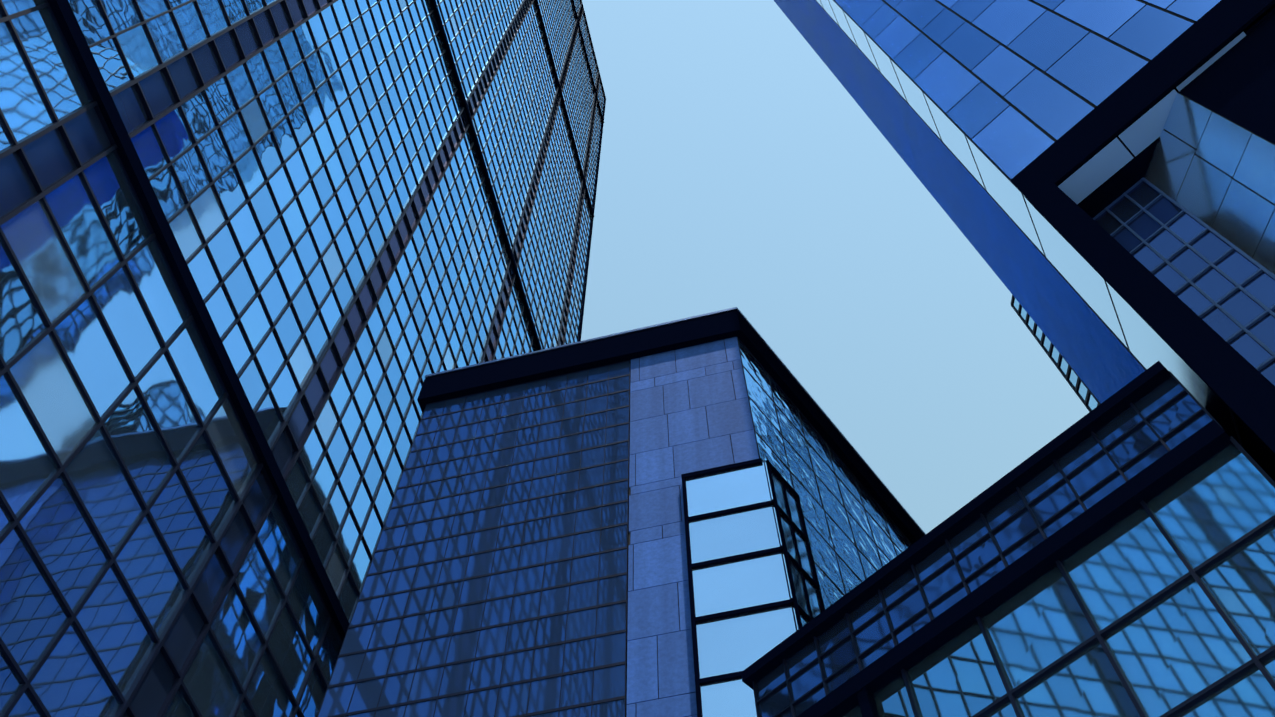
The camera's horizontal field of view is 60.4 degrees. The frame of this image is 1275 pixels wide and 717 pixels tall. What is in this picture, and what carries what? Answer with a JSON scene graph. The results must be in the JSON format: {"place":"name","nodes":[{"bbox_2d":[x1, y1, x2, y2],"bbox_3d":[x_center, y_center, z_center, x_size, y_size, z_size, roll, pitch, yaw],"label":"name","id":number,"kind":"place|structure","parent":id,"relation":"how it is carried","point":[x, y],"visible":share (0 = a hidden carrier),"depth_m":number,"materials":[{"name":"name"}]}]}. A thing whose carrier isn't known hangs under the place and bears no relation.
{"place":"outdoors","nodes":[
{"label":"outdoors","id":0,"kind":"place"},
{"bbox_2d":[581,0,1088,533],"label":"sky","id":1,"kind":"structure","parent":0,"point":[736,169],"materials":[{"name":"blue"}]},
{"label":"ground","id":2,"kind":"structure","parent":0,"visible":0},
{"bbox_2d":[0,0,605,716],"bbox_3d":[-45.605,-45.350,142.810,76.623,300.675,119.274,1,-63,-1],"label":"tower","id":3,"kind":"structure","parent":2,"relation":"on","point":[266,266],"depth_m":54.99,"materials":[{"name":"blue glass"}]},
{"bbox_2d":[317,307,925,716],"bbox_3d":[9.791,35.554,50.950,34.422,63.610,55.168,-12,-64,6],"label":"building","id":4,"kind":"structure","parent":2,"relation":"on","point":[695,516],"depth_m":50.66,"materials":[{"name":"blue glass"}]},
{"bbox_2d":[741,361,1274,716],"bbox_3d":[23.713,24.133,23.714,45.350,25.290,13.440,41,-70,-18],"label":"building","id":5,"kind":"structure","parent":2,"relation":"on","point":[1113,555],"depth_m":23.77,"materials":[{"name":"blue glass"}]},
{"bbox_2d":[774,0,1274,481],"bbox_3d":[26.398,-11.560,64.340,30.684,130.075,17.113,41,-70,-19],"label":"tower","id":6,"kind":"structure","parent":2,"relation":"on","point":[1096,178],"depth_m":34.83,"materials":[{"name":"blue glass"}]},
{"bbox_2d":[1011,295,1100,411],"bbox_3d":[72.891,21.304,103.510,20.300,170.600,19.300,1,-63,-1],"label":"windows","id":7,"kind":"structure","parent":2,"relation":"on","point":[1085,395],"depth_m":162.75,"materials":[{"name":"blue glass"}]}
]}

